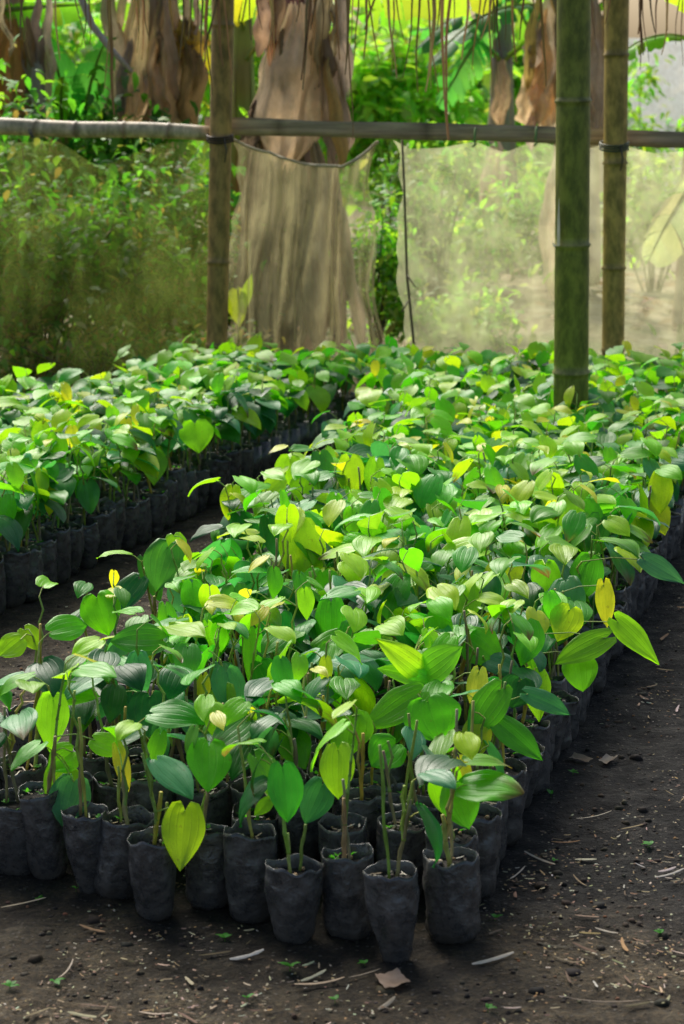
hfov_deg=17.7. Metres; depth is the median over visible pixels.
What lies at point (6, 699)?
potted seedling
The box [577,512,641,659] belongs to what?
potted seedling
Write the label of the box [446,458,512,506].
potted seedling
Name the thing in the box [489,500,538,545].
potted seedling
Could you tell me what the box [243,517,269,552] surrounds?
potted seedling
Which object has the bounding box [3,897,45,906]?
straw piece
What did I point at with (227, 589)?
potted seedling
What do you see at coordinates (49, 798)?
potted seedling
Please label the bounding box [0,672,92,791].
potted seedling
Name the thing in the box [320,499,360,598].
potted seedling
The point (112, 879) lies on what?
potted seedling
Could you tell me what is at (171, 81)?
banana plant
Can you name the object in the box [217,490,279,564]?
potted seedling
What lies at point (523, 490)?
potted seedling
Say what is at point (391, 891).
potted seedling
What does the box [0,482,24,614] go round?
potted seedling
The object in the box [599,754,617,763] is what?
dry leaf scrap
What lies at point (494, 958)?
straw piece
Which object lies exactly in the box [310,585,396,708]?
potted seedling
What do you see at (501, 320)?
leafy shrub
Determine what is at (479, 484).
potted seedling
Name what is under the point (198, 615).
potted seedling
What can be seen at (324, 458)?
potted seedling
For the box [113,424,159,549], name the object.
potted seedling
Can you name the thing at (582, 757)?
dry leaf scrap
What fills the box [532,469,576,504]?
potted seedling
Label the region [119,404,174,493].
potted seedling
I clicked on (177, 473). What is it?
potted seedling
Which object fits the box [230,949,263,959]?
straw piece
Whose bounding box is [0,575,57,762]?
potted seedling
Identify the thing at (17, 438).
potted seedling
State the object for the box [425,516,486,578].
potted seedling
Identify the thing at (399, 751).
potted seedling
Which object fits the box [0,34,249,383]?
leafy shrub
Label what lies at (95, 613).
potted seedling
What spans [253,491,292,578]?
potted seedling
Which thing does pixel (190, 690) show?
potted seedling
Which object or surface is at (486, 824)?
potted seedling
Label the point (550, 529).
potted seedling
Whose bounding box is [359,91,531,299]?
leafy shrub
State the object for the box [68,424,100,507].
potted seedling
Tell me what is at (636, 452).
potted seedling
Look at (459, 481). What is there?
potted seedling
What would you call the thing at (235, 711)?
potted seedling
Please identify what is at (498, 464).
potted seedling
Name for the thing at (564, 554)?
potted seedling
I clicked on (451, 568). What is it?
potted seedling
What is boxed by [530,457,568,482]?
potted seedling
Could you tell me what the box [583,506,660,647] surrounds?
potted seedling
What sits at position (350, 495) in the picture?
potted seedling
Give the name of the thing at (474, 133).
wooden rail
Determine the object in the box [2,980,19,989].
weed sprout
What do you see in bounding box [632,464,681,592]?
potted seedling
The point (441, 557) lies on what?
potted seedling
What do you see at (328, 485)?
potted seedling
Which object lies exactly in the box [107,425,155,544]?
potted seedling
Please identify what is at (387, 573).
potted seedling
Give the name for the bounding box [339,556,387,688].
potted seedling
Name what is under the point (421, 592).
potted seedling
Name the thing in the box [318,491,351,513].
potted seedling
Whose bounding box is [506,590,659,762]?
potted seedling
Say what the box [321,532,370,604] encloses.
potted seedling
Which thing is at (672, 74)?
pale screen
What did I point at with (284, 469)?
potted seedling
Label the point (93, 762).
potted seedling
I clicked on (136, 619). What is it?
potted seedling
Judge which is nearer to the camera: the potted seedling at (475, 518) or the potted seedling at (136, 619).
the potted seedling at (136, 619)
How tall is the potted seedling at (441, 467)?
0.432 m
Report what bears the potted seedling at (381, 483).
on the ground at (22, 940)
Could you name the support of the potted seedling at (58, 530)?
on the ground at (22, 940)
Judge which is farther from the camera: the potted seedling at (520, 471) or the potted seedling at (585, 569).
the potted seedling at (520, 471)
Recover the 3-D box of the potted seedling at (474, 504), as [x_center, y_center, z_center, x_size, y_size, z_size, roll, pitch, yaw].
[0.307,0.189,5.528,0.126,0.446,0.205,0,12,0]
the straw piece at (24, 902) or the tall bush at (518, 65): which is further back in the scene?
the tall bush at (518, 65)
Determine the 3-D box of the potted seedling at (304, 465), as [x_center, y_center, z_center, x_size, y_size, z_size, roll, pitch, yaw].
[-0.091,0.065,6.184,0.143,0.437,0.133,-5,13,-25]
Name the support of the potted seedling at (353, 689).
on the ground at (22, 940)
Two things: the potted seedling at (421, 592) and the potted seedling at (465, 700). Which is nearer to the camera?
the potted seedling at (465, 700)
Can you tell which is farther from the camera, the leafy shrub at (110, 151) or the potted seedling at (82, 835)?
the leafy shrub at (110, 151)
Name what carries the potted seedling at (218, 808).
on the ground at (22, 940)
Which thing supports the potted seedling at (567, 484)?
on the ground at (22, 940)
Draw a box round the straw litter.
[0,517,683,1023]
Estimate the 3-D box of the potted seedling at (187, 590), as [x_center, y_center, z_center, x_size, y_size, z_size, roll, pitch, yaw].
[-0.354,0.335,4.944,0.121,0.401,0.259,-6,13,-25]
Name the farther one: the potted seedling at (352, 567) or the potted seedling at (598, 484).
the potted seedling at (598, 484)
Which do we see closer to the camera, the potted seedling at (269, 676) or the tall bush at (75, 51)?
the potted seedling at (269, 676)
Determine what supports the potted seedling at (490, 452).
on the ground at (22, 940)
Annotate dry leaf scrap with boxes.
[375,968,409,987]
[569,752,592,761]
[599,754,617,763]
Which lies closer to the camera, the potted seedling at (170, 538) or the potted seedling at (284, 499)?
the potted seedling at (170, 538)
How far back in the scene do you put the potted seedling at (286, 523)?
5.40 m
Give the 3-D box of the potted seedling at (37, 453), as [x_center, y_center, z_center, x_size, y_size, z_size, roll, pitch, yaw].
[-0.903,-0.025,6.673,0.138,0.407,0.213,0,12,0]
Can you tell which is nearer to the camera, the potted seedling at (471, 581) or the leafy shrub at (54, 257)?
the potted seedling at (471, 581)
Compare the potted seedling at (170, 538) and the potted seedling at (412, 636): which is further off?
the potted seedling at (170, 538)
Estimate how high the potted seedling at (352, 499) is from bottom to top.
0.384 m
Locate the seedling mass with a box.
[0,334,683,542]
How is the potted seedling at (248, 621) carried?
on the ground at (22, 940)
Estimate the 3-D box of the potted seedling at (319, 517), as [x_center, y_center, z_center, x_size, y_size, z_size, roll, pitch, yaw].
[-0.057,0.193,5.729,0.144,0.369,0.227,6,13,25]
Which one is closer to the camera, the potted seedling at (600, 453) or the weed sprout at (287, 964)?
the weed sprout at (287, 964)
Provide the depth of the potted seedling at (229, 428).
7.70 m
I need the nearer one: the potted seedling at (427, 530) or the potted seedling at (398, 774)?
the potted seedling at (398, 774)
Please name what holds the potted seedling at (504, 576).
on the ground at (22, 940)
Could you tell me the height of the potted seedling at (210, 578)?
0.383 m
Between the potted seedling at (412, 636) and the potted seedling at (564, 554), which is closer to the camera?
the potted seedling at (412, 636)
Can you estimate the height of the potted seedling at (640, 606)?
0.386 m
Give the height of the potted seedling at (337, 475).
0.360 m
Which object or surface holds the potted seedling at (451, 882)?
on the ground at (22, 940)
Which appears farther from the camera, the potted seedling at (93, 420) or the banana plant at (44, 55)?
the banana plant at (44, 55)
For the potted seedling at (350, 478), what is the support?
on the ground at (22, 940)
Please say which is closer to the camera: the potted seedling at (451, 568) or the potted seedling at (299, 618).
the potted seedling at (299, 618)
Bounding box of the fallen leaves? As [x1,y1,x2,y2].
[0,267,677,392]
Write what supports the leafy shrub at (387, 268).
on the ground at (22, 940)
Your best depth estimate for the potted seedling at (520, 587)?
4.96 m
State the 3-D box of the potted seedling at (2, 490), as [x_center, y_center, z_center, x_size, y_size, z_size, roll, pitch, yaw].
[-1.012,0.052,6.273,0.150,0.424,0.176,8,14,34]
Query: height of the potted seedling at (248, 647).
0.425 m
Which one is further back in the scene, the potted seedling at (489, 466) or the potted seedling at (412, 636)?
the potted seedling at (489, 466)
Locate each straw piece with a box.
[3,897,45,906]
[58,959,72,977]
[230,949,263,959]
[295,977,343,984]
[472,951,513,964]
[524,851,553,863]
[558,995,635,1001]
[595,927,617,932]
[655,868,683,877]
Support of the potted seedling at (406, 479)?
on the ground at (22, 940)
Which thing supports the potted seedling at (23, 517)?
on the ground at (22, 940)
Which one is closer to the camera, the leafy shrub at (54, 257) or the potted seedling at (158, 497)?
the potted seedling at (158, 497)
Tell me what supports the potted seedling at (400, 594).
on the ground at (22, 940)
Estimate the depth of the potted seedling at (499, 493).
5.95 m
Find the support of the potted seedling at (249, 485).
on the ground at (22, 940)
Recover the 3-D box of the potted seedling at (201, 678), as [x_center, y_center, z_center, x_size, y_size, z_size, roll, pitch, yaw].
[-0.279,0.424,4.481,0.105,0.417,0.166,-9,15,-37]
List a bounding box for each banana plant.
[0,0,115,343]
[25,0,210,332]
[202,0,255,322]
[233,0,501,367]
[358,0,528,276]
[417,0,604,299]
[628,0,683,354]
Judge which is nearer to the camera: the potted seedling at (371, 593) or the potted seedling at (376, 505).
the potted seedling at (371, 593)
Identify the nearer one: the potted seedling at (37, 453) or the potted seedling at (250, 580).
the potted seedling at (250, 580)
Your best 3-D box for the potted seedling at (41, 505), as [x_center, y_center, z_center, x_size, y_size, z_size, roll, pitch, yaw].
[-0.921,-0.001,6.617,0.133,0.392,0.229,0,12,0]
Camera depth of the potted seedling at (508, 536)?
5.13 m
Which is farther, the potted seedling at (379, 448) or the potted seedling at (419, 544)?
the potted seedling at (379, 448)
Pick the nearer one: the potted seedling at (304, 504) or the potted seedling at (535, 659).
the potted seedling at (535, 659)
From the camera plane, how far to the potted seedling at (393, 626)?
4.61 m
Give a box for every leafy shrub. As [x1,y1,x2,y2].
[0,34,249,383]
[0,37,245,352]
[0,80,78,328]
[0,311,299,390]
[39,82,208,278]
[43,138,286,366]
[329,168,453,351]
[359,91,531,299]
[365,267,537,354]
[421,141,550,279]
[536,112,682,292]
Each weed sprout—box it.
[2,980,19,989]
[50,978,65,984]
[215,933,231,937]
[278,962,300,970]
[485,1003,496,1007]
[641,841,653,844]
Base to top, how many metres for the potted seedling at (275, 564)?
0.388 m
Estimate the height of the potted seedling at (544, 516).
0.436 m
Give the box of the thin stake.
[401,140,415,345]
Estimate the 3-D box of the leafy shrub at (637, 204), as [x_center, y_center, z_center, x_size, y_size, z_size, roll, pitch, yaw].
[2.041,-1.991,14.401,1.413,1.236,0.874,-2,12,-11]
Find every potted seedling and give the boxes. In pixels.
[0,462,35,607]
[0,470,49,602]
[0,471,51,547]
[0,474,9,497]
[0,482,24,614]
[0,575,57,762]
[0,614,99,788]
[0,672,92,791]
[0,679,45,875]
[0,685,11,789]
[4,433,57,546]
[11,653,117,879]
[20,457,67,591]
[23,438,59,523]
[24,445,52,528]
[28,460,75,583]
[34,427,86,521]
[39,433,94,575]
[52,661,116,893]
[64,429,120,560]
[64,654,113,801]
[64,663,167,778]
[65,425,113,514]
[65,436,117,568]
[67,581,120,747]
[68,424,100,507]
[69,434,140,549]
[70,648,120,731]
[72,636,139,746]
[77,414,133,498]
[86,661,136,812]
[94,722,153,899]
[95,570,130,730]
[96,412,136,499]
[98,538,184,664]
[100,606,169,725]
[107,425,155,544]
[107,601,199,694]
[110,621,205,755]
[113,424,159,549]
[115,720,204,920]
[117,614,168,754]
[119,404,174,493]
[121,699,204,825]
[124,612,197,695]
[136,408,177,528]
[140,416,186,536]
[151,644,194,779]
[154,594,237,734]
[155,396,192,520]
[159,641,201,770]
[161,622,236,751]
[163,614,206,701]
[165,532,208,582]
[165,578,220,680]
[167,539,208,673]
[173,409,213,517]
[173,574,232,663]
[174,664,231,866]
[175,551,227,660]
[180,559,229,665]
[181,538,242,632]
[183,406,221,512]
[184,710,231,909]
[185,387,230,505]
[188,477,260,560]
[196,547,266,682]
[196,647,261,776]
[197,539,239,637]
[198,584,241,690]
[199,372,260,487]
[199,620,248,675]
[203,394,240,485]
[203,703,260,812]
[210,476,257,541]
[210,697,280,859]
[211,588,281,702]
[215,366,259,488]
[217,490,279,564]
[217,535,286,666]
[221,738,322,944]
[223,709,287,923]
[226,523,269,568]
[227,489,289,578]
[228,592,257,680]
[230,598,295,756]
[230,679,322,858]
[238,558,267,639]
[239,605,280,755]
[241,469,285,551]
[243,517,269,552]
[244,655,321,784]
[248,555,315,627]
[249,686,336,860]
[250,481,297,553]
[251,590,310,700]
[252,569,320,615]
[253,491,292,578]
[253,570,310,627]
[257,478,286,492]
[259,538,277,587]
[260,576,326,730]
[261,601,316,706]
[262,638,307,772]
[263,466,293,500]
[267,555,324,642]
[268,444,299,500]
[268,504,298,568]
[268,510,330,577]
[271,630,362,789]
[277,586,315,654]
[278,469,336,566]
[278,652,332,862]
[279,506,325,578]
[281,484,316,575]
[288,452,308,499]
[289,444,333,489]
[290,458,319,510]
[299,648,330,741]
[299,742,369,860]
[304,525,343,589]
[304,650,354,744]
[307,510,333,567]
[308,468,344,501]
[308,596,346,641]
[309,462,347,498]
[309,566,316,586]
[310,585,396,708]
[310,699,373,940]
[311,486,349,512]
[311,489,369,564]
[311,653,384,767]
[315,605,382,760]
[316,641,338,721]
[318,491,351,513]
[318,511,383,569]
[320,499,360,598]
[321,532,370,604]
[321,709,381,856]
[323,453,388,490]
[324,551,372,600]
[326,710,397,863]
[329,453,364,490]
[329,552,368,654]
[334,506,420,547]
[335,491,373,598]
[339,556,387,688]
[340,516,386,629]
[340,642,386,760]
[342,490,361,578]
[342,560,402,649]
[347,561,429,649]
[348,493,415,505]
[350,478,392,509]
[353,679,405,782]
[354,615,404,732]
[357,559,426,651]
[358,467,395,491]
[359,486,391,514]
[360,437,419,490]
[362,517,441,566]
[363,744,455,963]
[364,456,391,490]
[368,713,440,847]
[370,681,460,814]
[374,627,443,746]
[375,547,456,626]
[375,607,426,698]
[375,638,462,823]
[375,659,420,782]
[375,720,425,895]
[376,532,433,576]
[376,601,426,703]
[377,494,425,546]
[380,471,419,527]
[381,563,454,615]
[383,471,402,488]
[388,508,433,613]
[389,443,463,479]
[390,446,435,488]
[402,479,426,517]
[404,616,458,650]
[406,457,461,489]
[407,445,442,474]
[407,583,504,701]
[409,442,485,488]
[410,499,456,539]
[411,574,457,612]
[413,473,467,527]
[414,539,446,566]
[415,627,498,732]
[415,731,523,944]
[416,632,462,757]
[418,596,460,648]
[420,467,452,482]
[425,456,449,476]
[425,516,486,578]
[425,709,479,852]
[429,531,487,583]
[429,558,455,587]
[440,497,487,615]
[442,531,523,582]
[443,477,491,520]
[445,540,524,645]
[445,700,501,898]
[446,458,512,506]
[450,574,483,687]
[451,583,482,696]
[451,678,542,861]
[452,546,527,672]
[453,459,473,492]
[457,486,505,531]
[457,562,523,663]
[458,451,487,490]
[458,609,518,741]
[458,635,478,729]
[459,573,510,701]
[460,505,498,549]
[462,467,486,499]
[464,444,495,497]
[467,707,504,875]
[468,504,530,541]
[470,512,540,618]
[472,445,515,488]
[473,494,507,542]
[474,664,569,846]
[475,571,528,673]
[478,519,530,557]
[482,610,525,677]
[483,530,543,663]
[483,613,542,797]
[484,463,520,484]
[487,484,533,520]
[487,489,537,597]
[487,599,550,794]
[488,604,544,808]
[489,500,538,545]
[489,556,550,678]
[493,446,535,529]
[496,454,528,527]
[500,491,557,554]
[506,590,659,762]
[506,606,616,771]
[507,535,580,646]
[509,480,536,529]
[510,445,548,504]
[511,554,570,583]
[520,591,573,750]
[522,435,557,504]
[523,499,566,554]
[524,523,562,556]
[529,487,574,507]
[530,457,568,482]
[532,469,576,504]
[532,578,614,739]
[533,440,584,473]
[540,461,569,505]
[543,453,598,488]
[545,488,584,559]
[545,590,592,725]
[548,543,589,709]
[557,494,615,509]
[558,483,596,558]
[559,551,683,696]
[561,432,618,493]
[562,510,639,671]
[564,483,604,577]
[565,463,625,544]
[567,446,652,492]
[567,560,605,691]
[568,464,636,581]
[569,477,619,559]
[572,469,600,556]
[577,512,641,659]
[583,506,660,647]
[588,485,636,616]
[596,559,621,664]
[597,445,636,463]
[603,476,652,612]
[604,483,659,621]
[605,484,668,619]
[609,454,633,484]
[609,472,656,601]
[613,446,677,580]
[631,437,670,555]
[632,458,679,534]
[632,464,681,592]
[636,417,683,562]
[659,425,683,558]
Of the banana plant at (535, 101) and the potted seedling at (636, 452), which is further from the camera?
the banana plant at (535, 101)
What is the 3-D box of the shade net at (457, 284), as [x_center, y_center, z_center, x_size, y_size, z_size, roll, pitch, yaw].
[1.481,-1.033,9.613,2.524,1.172,0.097,0,12,0]
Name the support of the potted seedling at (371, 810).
on the ground at (22, 940)
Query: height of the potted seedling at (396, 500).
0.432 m
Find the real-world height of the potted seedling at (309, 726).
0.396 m
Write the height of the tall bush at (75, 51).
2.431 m
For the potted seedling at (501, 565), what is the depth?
5.01 m
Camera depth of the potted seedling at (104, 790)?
4.27 m
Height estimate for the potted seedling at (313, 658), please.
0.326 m
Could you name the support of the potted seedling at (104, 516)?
on the ground at (22, 940)
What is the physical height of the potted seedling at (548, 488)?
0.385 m
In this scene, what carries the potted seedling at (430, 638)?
on the ground at (22, 940)
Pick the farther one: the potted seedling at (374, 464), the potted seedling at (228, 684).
the potted seedling at (374, 464)
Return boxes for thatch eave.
[7,0,682,139]
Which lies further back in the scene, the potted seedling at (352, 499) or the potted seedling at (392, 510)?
the potted seedling at (352, 499)
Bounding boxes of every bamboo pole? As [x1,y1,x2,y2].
[205,0,234,349]
[552,0,591,415]
[599,0,629,360]
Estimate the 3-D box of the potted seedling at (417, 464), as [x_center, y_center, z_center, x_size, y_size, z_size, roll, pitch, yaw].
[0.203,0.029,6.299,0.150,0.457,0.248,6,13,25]
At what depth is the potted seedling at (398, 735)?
4.39 m
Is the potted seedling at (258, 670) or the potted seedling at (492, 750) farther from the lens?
the potted seedling at (258, 670)
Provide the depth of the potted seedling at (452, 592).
4.72 m
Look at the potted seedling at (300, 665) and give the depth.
4.16 m
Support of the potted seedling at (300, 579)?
on the ground at (22, 940)
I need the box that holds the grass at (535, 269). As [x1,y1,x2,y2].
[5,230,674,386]
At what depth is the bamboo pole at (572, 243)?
7.69 m
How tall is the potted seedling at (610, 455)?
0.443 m
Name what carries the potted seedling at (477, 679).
on the ground at (22, 940)
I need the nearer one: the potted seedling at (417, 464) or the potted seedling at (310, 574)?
the potted seedling at (310, 574)
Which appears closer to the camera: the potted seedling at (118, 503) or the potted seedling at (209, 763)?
the potted seedling at (209, 763)
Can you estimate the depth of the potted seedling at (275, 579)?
4.91 m
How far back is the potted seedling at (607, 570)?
5.59 m
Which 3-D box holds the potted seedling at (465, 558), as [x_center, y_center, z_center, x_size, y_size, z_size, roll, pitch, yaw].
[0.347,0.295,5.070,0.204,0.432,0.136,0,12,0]
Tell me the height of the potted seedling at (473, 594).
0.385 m
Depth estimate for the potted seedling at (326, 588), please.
5.20 m
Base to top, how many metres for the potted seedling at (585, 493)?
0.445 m
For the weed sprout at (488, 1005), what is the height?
0.014 m
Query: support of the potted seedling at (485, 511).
on the ground at (22, 940)
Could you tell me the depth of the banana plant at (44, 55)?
11.48 m
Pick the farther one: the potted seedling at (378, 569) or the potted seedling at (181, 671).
the potted seedling at (378, 569)
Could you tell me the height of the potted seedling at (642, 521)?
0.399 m
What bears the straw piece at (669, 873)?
on the ground at (22, 940)
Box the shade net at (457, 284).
[397,147,681,355]
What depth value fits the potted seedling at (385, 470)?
6.37 m
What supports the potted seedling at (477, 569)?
on the ground at (22, 940)
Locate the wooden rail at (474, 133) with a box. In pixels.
[205,117,683,147]
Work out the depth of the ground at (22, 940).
3.96 m
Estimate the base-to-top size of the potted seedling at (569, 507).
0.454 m
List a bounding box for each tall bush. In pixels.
[29,0,129,236]
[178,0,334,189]
[316,5,523,235]
[372,0,551,222]
[549,41,683,221]
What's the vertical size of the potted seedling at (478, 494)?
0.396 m
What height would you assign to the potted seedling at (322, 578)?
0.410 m
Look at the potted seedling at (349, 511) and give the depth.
5.67 m
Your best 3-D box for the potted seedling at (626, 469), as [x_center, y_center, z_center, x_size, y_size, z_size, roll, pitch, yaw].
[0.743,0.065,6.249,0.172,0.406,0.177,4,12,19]
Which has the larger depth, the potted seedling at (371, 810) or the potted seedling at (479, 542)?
the potted seedling at (479, 542)
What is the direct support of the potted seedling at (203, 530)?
on the ground at (22, 940)
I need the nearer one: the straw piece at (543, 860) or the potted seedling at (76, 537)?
the straw piece at (543, 860)
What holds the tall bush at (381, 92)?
on the ground at (22, 940)
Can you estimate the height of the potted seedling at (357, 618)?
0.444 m
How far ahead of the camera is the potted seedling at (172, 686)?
4.33 m
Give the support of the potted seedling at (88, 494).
on the ground at (22, 940)
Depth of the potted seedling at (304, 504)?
5.95 m
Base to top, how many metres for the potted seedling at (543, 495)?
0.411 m
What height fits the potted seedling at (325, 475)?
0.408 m
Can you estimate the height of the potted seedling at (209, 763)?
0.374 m
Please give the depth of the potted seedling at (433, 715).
4.16 m
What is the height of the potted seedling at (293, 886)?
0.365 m
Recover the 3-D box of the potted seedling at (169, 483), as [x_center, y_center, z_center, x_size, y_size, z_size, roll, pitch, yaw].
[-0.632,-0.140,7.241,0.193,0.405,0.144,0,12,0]
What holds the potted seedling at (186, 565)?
on the ground at (22, 940)
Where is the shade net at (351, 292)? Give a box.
[229,139,385,391]
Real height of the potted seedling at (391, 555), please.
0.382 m
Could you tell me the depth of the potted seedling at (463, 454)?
6.39 m
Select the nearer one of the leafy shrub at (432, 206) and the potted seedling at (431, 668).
the potted seedling at (431, 668)
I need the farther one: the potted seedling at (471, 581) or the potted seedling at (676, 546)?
the potted seedling at (676, 546)
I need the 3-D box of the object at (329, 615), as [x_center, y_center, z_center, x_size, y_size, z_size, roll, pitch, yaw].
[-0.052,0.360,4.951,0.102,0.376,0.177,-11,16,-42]
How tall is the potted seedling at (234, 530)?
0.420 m
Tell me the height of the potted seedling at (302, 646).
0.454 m
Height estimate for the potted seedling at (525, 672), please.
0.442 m
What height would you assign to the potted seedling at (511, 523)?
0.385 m
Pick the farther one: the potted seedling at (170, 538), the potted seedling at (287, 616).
the potted seedling at (170, 538)
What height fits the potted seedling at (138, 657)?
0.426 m
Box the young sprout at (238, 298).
[228,274,252,346]
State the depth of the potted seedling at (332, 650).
4.64 m
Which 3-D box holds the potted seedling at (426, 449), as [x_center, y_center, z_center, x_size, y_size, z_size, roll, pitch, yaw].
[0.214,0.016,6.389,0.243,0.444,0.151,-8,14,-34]
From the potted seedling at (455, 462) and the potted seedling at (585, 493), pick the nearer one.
the potted seedling at (585, 493)
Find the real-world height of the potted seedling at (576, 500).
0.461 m
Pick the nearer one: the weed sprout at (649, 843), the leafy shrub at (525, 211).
the weed sprout at (649, 843)
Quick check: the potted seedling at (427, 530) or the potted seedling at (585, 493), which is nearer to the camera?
the potted seedling at (427, 530)
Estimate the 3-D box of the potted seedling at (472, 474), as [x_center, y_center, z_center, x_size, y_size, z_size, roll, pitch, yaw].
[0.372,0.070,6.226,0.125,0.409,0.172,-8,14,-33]
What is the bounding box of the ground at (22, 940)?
[0,144,683,1023]
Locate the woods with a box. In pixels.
[44,0,673,203]
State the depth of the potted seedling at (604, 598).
4.97 m
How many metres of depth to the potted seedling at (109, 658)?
4.39 m
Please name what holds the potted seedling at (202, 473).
on the ground at (22, 940)
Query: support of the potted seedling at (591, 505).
on the ground at (22, 940)
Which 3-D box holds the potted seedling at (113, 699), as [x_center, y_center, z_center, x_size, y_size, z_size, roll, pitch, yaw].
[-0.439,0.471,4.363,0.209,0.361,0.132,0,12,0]
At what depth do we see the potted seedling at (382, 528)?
5.49 m
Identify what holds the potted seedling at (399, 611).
on the ground at (22, 940)
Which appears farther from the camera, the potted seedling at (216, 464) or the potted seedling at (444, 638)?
the potted seedling at (216, 464)
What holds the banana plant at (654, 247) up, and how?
on the ground at (22, 940)
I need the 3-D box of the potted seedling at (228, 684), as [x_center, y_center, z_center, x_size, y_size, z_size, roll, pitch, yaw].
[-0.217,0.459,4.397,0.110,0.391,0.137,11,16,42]
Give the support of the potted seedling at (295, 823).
on the ground at (22, 940)
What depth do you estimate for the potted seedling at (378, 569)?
5.14 m
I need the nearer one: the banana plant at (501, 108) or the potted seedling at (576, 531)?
the potted seedling at (576, 531)
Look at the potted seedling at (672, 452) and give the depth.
6.51 m
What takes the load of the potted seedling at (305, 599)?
on the ground at (22, 940)
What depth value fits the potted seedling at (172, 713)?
4.16 m
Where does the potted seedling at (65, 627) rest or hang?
on the ground at (22, 940)
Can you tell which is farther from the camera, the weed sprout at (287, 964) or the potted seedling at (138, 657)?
the potted seedling at (138, 657)
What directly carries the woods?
on the ground at (22, 940)
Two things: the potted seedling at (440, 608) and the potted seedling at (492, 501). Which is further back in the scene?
the potted seedling at (492, 501)
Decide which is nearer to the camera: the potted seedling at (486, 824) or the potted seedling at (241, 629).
the potted seedling at (486, 824)
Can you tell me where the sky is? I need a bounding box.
[69,0,683,49]
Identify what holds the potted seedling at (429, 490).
on the ground at (22, 940)
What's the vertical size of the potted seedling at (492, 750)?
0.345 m
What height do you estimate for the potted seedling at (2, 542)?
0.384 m
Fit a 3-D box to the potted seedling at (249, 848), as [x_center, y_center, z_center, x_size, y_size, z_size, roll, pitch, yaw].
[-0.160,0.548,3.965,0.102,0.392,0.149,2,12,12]
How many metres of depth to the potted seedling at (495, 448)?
6.49 m
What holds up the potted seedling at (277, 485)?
on the ground at (22, 940)
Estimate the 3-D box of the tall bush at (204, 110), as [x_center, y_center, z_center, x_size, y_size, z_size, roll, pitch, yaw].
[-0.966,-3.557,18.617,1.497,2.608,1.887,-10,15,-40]
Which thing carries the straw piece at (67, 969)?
on the ground at (22, 940)
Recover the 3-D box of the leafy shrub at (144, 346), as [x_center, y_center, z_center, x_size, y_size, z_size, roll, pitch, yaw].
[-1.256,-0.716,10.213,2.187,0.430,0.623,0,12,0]
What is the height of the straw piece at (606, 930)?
0.004 m
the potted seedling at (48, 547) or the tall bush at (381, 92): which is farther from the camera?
the tall bush at (381, 92)
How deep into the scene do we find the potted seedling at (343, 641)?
4.26 m
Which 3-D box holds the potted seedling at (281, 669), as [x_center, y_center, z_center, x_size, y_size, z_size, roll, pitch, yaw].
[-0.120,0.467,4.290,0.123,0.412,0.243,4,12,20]
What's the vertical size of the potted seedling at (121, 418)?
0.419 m
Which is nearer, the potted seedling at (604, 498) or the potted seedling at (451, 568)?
the potted seedling at (451, 568)
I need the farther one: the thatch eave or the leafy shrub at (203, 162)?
the leafy shrub at (203, 162)
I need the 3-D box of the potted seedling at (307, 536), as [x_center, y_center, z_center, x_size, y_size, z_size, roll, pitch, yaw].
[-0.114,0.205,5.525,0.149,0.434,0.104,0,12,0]
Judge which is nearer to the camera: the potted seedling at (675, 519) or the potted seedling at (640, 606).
the potted seedling at (640, 606)
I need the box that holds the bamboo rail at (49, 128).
[0,118,209,140]
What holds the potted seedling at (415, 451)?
on the ground at (22, 940)
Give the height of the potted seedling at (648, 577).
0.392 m
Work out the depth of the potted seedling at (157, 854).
3.92 m
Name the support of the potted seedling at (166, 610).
on the ground at (22, 940)
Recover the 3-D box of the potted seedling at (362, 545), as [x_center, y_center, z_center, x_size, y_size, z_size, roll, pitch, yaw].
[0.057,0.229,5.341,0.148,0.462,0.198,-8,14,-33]
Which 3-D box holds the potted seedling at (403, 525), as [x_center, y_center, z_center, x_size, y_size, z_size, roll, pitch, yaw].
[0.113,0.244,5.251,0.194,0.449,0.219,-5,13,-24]
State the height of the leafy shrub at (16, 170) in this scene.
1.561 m
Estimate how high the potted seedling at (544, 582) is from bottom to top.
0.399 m
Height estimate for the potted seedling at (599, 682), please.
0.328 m
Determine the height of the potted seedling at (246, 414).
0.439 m
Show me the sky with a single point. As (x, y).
(633, 4)
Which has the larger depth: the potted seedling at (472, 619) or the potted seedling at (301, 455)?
the potted seedling at (301, 455)
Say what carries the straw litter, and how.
on the ground at (22, 940)
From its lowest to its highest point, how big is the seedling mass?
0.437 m
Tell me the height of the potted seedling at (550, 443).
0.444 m
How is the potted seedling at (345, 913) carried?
on the ground at (22, 940)
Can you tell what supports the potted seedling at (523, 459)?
on the ground at (22, 940)
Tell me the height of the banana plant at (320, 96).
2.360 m
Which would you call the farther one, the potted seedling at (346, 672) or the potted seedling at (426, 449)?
the potted seedling at (426, 449)
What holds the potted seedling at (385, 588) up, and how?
on the ground at (22, 940)
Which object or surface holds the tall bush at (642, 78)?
on the ground at (22, 940)
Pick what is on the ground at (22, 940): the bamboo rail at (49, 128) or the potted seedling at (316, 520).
the potted seedling at (316, 520)
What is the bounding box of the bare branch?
[78,0,132,72]
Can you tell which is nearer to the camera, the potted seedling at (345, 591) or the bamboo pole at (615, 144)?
the potted seedling at (345, 591)
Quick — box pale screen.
[599,38,683,203]
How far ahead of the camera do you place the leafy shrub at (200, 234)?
10.84 m
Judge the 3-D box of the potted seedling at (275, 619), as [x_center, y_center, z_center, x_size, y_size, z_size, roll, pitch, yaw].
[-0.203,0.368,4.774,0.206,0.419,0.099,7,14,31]

